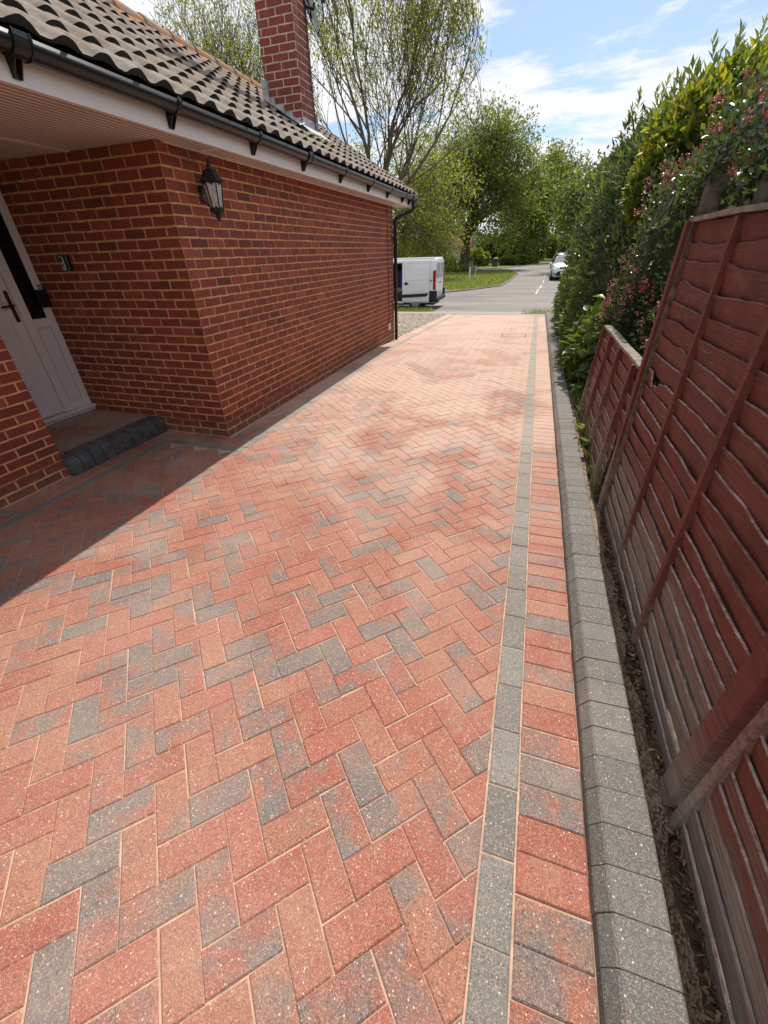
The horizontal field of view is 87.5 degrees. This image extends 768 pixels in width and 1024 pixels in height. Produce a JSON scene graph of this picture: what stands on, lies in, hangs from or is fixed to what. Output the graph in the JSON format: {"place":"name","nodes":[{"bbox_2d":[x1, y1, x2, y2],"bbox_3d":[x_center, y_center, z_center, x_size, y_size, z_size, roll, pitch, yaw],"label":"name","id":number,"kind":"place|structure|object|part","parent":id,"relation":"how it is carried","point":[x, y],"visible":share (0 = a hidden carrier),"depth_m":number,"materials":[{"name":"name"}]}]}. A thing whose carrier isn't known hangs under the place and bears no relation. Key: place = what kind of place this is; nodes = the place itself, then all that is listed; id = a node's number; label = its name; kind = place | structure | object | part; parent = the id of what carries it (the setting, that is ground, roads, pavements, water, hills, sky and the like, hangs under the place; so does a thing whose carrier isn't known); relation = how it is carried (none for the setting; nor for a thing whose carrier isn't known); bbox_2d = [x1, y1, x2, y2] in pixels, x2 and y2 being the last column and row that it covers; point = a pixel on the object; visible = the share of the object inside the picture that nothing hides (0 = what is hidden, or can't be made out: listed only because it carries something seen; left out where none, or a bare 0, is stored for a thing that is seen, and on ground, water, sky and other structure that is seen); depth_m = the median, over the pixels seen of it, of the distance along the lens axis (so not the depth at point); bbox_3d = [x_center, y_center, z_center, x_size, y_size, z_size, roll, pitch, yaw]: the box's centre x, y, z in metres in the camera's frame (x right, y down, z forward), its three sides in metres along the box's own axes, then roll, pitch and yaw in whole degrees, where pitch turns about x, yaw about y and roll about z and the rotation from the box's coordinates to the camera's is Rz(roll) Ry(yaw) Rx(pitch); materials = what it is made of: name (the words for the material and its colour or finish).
{"place":"outdoors","nodes":[
{"label":"outdoors","id":0,"kind":"place"},
{"bbox_2d":[0,314,599,1023],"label":"driveway","id":1,"kind":"structure","parent":0,"point":[474,376],"depth_m":1.63,"materials":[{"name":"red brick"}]},
{"bbox_2d":[235,314,557,470],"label":"joint sand","id":2,"kind":"structure","parent":1,"relation":"on","point":[408,405],"depth_m":4.66,"materials":[{"name":"beige sand"}]},
{"bbox_2d":[394,314,445,338],"bbox_3d":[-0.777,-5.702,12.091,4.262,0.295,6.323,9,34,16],"label":"gravel","id":3,"kind":"structure","parent":0,"point":[419,316],"depth_m":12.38,"materials":[{"name":"beige gravel"}]},
{"bbox_2d":[119,0,767,248],"label":"sky","id":4,"kind":"structure","parent":0,"point":[584,63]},
{"bbox_2d":[394,311,553,314],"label":"pavement","id":5,"kind":"structure","parent":0,"point":[461,312],"depth_m":14.80,"materials":[{"name":"concrete"}]},
{"bbox_2d":[398,263,560,311],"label":"road","id":6,"kind":"structure","parent":0,"point":[517,293],"depth_m":21.17,"materials":[{"name":"grey asphalt"}]},
{"bbox_2d":[393,257,444,307],"bbox_3d":[0.029,-10.065,17.669,5.110,1.854,1.935,9,34,16],"label":"van","id":7,"kind":"object","parent":6,"relation":"on","point":[422,280],"visible":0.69,"depth_m":16.47,"materials":[{"name":"white paint"}]},
{"bbox_2d":[397,293,401,299],"bbox_3d":[0.562,-9.328,17.339,0.620,0.280,0.400,9,34,16],"label":"tool crate","id":8,"kind":"object","parent":7,"relation":"in","point":[399,296],"visible":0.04,"depth_m":17.13,"materials":[{"name":"black plastic"}]},
{"bbox_2d":[397,270,401,288],"bbox_3d":[0.716,-9.858,17.119,0.320,0.800,0.400,9,34,16],"label":"roll bag","id":9,"kind":"object","parent":8,"relation":"on","point":[399,278],"visible":0.32,"depth_m":16.91,"materials":[{"name":"blue fabric"}]},
{"bbox_3d":[1.312,-9.448,16.467,1.140,1.465,0.175,9,34,16],"label":"sliding door","id":10,"kind":"part","parent":7,"relation":"part of","materials":[{"name":"white paint"}]},
{"bbox_3d":[2.243,-9.698,16.616,0.045,1.230,0.700,9,34,16],"label":"rear door","id":11,"kind":"part","parent":7,"relation":"part of","materials":[{"name":"white paint"}]},
{"bbox_3d":[2.472,-10.085,17.203,0.045,1.230,0.700,9,34,16],"label":"rear door","id":12,"kind":"part","parent":7,"relation":"part of","materials":[{"name":"white paint"}]},
{"bbox_2d":[444,263,544,292],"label":"kerb","id":13,"kind":"structure","parent":6,"relation":"on","point":[500,269],"depth_m":35.57,"materials":[{"name":"concrete"}]},
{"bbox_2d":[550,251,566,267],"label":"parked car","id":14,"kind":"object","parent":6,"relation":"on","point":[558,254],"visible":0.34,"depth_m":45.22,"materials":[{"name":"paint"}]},
{"bbox_2d":[549,255,568,279],"bbox_3d":[13.787,-18.786,30.769,2.220,1.549,4.345,9,34,16],"label":"parked car","id":15,"kind":"object","parent":6,"relation":"on","point":[556,268],"visible":0.52,"depth_m":29.73,"materials":[{"name":"silver metal"}]},
{"bbox_2d":[444,258,550,289],"bbox_3d":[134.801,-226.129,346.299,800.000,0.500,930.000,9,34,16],"label":"ground","id":16,"kind":"structure","parent":0,"point":[545,260],"depth_m":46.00,"materials":[{"name":"green plant"}]},
{"bbox_2d":[0,0,418,509],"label":"house","id":17,"kind":"structure","parent":16,"relation":"on","point":[178,306],"depth_m":3.81,"materials":[{"name":"brick"}]},
{"bbox_2d":[34,289,52,307],"bbox_3d":[-3.339,-2.093,3.933,0.035,0.151,0.106,9,34,16],"label":"letter holder","id":18,"kind":"object","parent":17,"relation":"attached to","point":[43,299],"visible":1,"depth_m":3.92,"materials":[{"name":"black plastic"}]},
{"bbox_2d":[0,191,96,425],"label":"front door","id":19,"kind":"structure","parent":17,"relation":"in","point":[31,334],"depth_m":3.93,"materials":[{"name":"white plastic"}]},
{"bbox_2d":[58,255,73,270],"bbox_3d":[-2.912,-2.280,3.675,0.080,0.120,0.054,9,34,16],"label":"key safe","id":20,"kind":"object","parent":17,"relation":"attached to","point":[66,263],"visible":1,"depth_m":3.66,"materials":[{"name":"black plastic"}]},
{"bbox_2d":[198,157,223,221],"bbox_3d":[-1.451,-2.688,3.354,0.214,0.424,0.184,9,34,16],"label":"wall lantern","id":21,"kind":"object","parent":17,"relation":"attached to","point":[211,187],"depth_m":3.32,"materials":[{"name":"black metal"}]},
{"bbox_2d":[304,0,325,37],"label":"satellite dish","id":22,"kind":"object","parent":17,"relation":"attached to","point":[310,7],"visible":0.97,"depth_m":5.12,"materials":[{"name":"plastic"}]},
{"bbox_2d":[387,219,389,318],"bbox_3d":[0.081,-4.792,7.877,0.015,1.982,0.062,9,34,16],"label":"wall cable","id":23,"kind":"object","parent":17,"relation":"attached to","point":[388,268],"depth_m":7.96,"materials":[{"name":"black plastic"}]},
{"bbox_2d":[142,0,327,110],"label":"ash tree","id":24,"kind":"object","parent":16,"relation":"on","point":[229,51],"visible":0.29,"depth_m":22.99,"materials":[{"name":"green plant"}]},
{"bbox_2d":[237,0,491,185],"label":"ash tree","id":25,"kind":"object","parent":16,"relation":"on","point":[418,29],"visible":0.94,"depth_m":21.44,"materials":[{"name":"green plant"}]},
{"bbox_2d":[342,96,487,274],"bbox_3d":[1.773,-25.656,32.729,12.876,12.206,12.565,9,34,16],"label":"ash tree","id":26,"kind":"object","parent":16,"relation":"on","point":[419,214],"visible":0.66,"depth_m":31.42,"materials":[{"name":"green plant"}]},
{"bbox_2d":[392,160,466,253],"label":"ash tree","id":27,"kind":"object","parent":16,"relation":"on","point":[422,220],"visible":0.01,"depth_m":70.97,"materials":[{"name":"green plant"}]},
{"bbox_2d":[410,253,458,266],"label":"bush","id":28,"kind":"object","parent":16,"relation":"on","point":[451,261],"visible":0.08,"depth_m":52.48,"materials":[{"name":"green plant"}]},
{"bbox_2d":[394,313,500,314],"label":"edging setts","id":29,"kind":"structure","parent":16,"relation":"on","point":[463,314],"depth_m":13.89,"materials":[{"name":"concrete"}]},
{"bbox_2d":[434,230,474,260],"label":"house","id":30,"kind":"structure","parent":16,"relation":"on","point":[472,239],"depth_m":96.32,"materials":[{"name":"brown brick"}]},
{"bbox_2d":[444,264,479,270],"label":"long grass","id":31,"kind":"structure","parent":16,"relation":"on","point":[462,267],"depth_m":47.73,"materials":[{"name":"green plant"}]},
{"bbox_2d":[469,266,475,279],"bbox_3d":[7.344,-19.780,33.286,0.105,1.020,2.409,11,35,19],"label":"street sign","id":32,"kind":"object","parent":16,"relation":"on","point":[472,270],"visible":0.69,"depth_m":33.06,"materials":[{"name":"white plastic"}]},
{"bbox_2d":[399,80,558,264],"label":"ash tree","id":33,"kind":"object","parent":16,"relation":"on","point":[485,142],"visible":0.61,"depth_m":41.94,"materials":[{"name":"green plant"}]},
{"bbox_2d":[469,247,491,266],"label":"bush","id":34,"kind":"object","parent":16,"relation":"on","point":[475,252],"visible":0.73,"depth_m":59.06,"materials":[{"name":"green plant"}]},
{"bbox_2d":[393,226,574,257],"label":"woodland","id":35,"kind":"object","parent":16,"relation":"on","point":[561,244],"visible":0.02,"depth_m":101.66,"materials":[{"name":"green plant"}]},
{"bbox_2d":[482,259,492,266],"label":"bench","id":36,"kind":"object","parent":16,"relation":"on","point":[487,261],"visible":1,"depth_m":57.51,"materials":[{"name":"brown wood"}]},
{"bbox_2d":[493,257,498,266],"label":"litter bin","id":37,"kind":"object","parent":16,"relation":"on","point":[495,261],"visible":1,"depth_m":57.03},
{"bbox_2d":[474,233,524,262],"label":"bush","id":38,"kind":"object","parent":16,"relation":"on","point":[494,255],"visible":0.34,"depth_m":71.46,"materials":[{"name":"green plant"}]},
{"bbox_2d":[499,254,539,265],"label":"bush","id":39,"kind":"object","parent":16,"relation":"on","point":[520,259],"visible":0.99,"depth_m":60.34,"materials":[{"name":"green plant"}]},
{"bbox_2d":[486,154,569,262],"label":"ash tree","id":40,"kind":"object","parent":16,"relation":"on","point":[535,235],"visible":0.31,"depth_m":60.57,"materials":[{"name":"green plant"}]},
{"bbox_2d":[517,240,546,260],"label":"bush","id":41,"kind":"object","parent":16,"relation":"on","point":[540,251],"visible":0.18,"depth_m":77.49,"materials":[{"name":"green plant"}]},
{"bbox_2d":[545,233,559,258],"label":"bush","id":42,"kind":"object","parent":16,"relation":"on","point":[552,251],"visible":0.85,"depth_m":87.59,"materials":[{"name":"green plant"}]},
{"bbox_2d":[526,135,592,259],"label":"ash tree","id":43,"kind":"object","parent":16,"relation":"on","point":[563,156],"visible":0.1,"depth_m":72.07,"materials":[{"name":"green plant"}]},
{"bbox_2d":[527,145,612,248],"bbox_3d":[18.788,-26.817,36.212,10.696,9.210,10.430,16,37,26],"label":"ash tree","id":44,"kind":"object","parent":16,"relation":"on","point":[576,191],"visible":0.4,"depth_m":35.22,"materials":[{"name":"green plant"}]},
{"bbox_2d":[545,312,689,1023],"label":"kerb","id":45,"kind":"structure","parent":16,"relation":"on","point":[639,981],"depth_m":1.28,"materials":[{"name":"concrete"}]},
{"bbox_2d":[555,325,767,1023],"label":"soil","id":46,"kind":"structure","parent":16,"relation":"on","point":[680,900],"depth_m":1.30,"materials":[{"name":"brown soil"}]},
{"bbox_2d":[549,261,597,349],"bbox_3d":[4.267,-4.595,8.687,1.232,1.691,8.047,9,34,16],"label":"hedge","id":47,"kind":"object","parent":46,"relation":"on","point":[561,321],"visible":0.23,"depth_m":7.32,"materials":[{"name":"green plant"}]},
{"bbox_2d":[574,404,593,456],"bbox_3d":[1.885,-0.768,3.724,0.243,0.286,0.846,9,34,16],"label":"dock plant","id":48,"kind":"object","parent":46,"relation":"on","point":[585,439],"visible":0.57,"depth_m":3.71,"materials":[{"name":"green plant"}]},
{"bbox_2d":[554,289,624,410],"bbox_3d":[2.881,-2.180,5.190,1.174,1.349,3.087,9,34,16],"label":"broad leaved shrub","id":49,"kind":"object","parent":46,"relation":"on","point":[577,346],"visible":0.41,"depth_m":4.86,"materials":[{"name":"green plant"}]},
{"bbox_2d":[570,380,610,494],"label":"weeds","id":50,"kind":"object","parent":46,"relation":"on","point":[576,398],"visible":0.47,"depth_m":3.47,"materials":[{"name":"green plant"}]},
{"bbox_2d":[576,325,641,492],"bbox_3d":[1.850,-0.953,3.406,0.124,0.943,1.690,9,34,16],"label":"garden fence","id":51,"kind":"object","parent":46,"relation":"on","point":[621,355],"visible":0.88,"depth_m":3.17,"materials":[{"name":"brown wood"}]},
{"bbox_2d":[552,315,704,1023],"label":"concrete haunch","id":52,"kind":"object","parent":46,"relation":"on","point":[692,994],"visible":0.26,"depth_m":1.34,"materials":[{"name":"grey concrete"}]},
{"bbox_2d":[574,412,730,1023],"bbox_3d":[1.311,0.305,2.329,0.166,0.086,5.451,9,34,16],"label":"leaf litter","id":53,"kind":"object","parent":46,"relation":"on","point":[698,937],"visible":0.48,"depth_m":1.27,"materials":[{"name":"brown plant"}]},
{"bbox_2d":[557,13,767,322],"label":"laurel shrub","id":54,"kind":"object","parent":46,"relation":"on","point":[601,239],"visible":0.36,"depth_m":5.49,"materials":[{"name":"green plant"}]},
{"bbox_2d":[606,174,729,513],"bbox_3d":[1.578,-0.771,2.368,0.077,1.880,0.056,9,34,16],"label":"fence post","id":55,"kind":"object","parent":46,"relation":"on","point":[713,193],"visible":0.14,"depth_m":1.88,"materials":[{"name":"brown wood"}]},
{"bbox_2d":[591,37,767,478],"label":"flowering shrub","id":56,"kind":"object","parent":46,"relation":"on","point":[740,156],"visible":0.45,"depth_m":2.86,"materials":[{"name":"green plant"}]},
{"bbox_2d":[597,202,767,772],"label":"garden fence","id":57,"kind":"object","parent":46,"relation":"on","point":[701,414],"visible":0.99,"depth_m":1.48,"materials":[{"name":"brown wood"}]},
{"bbox_2d":[644,172,767,514],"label":"fence post","id":58,"kind":"object","parent":46,"relation":"on","point":[761,195],"visible":0.04,"depth_m":1.63,"materials":[{"name":"brown wood"}]},
{"bbox_2d":[657,631,767,808],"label":"fence post","id":59,"kind":"object","parent":46,"relation":"on","point":[742,700],"visible":0.8,"depth_m":1.10,"materials":[{"name":"brown wood"}]},
{"bbox_2d":[668,701,767,833],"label":"fence post","id":60,"kind":"object","parent":46,"relation":"on","point":[730,758],"visible":0.73,"depth_m":1.07,"materials":[{"name":"brown wood"}]},
{"bbox_2d":[677,735,767,1023],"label":"garden fence","id":61,"kind":"object","parent":46,"relation":"on","point":[731,864],"visible":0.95,"depth_m":0.98,"materials":[{"name":"brown wood"}]},
{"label":"verge","id":62,"kind":"structure","parent":16,"relation":"on","visible":0},
{"bbox_2d":[398,306,553,312],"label":"long grass","id":63,"kind":"structure","parent":62,"relation":"on","point":[416,308],"depth_m":15.85,"materials":[{"name":"green plant"}]},
{"bbox_2d":[616,26,767,236],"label":"golden shrub","id":64,"kind":"object","parent":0,"point":[678,125],"visible":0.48,"depth_m":3.56,"materials":[{"name":"green plant"}]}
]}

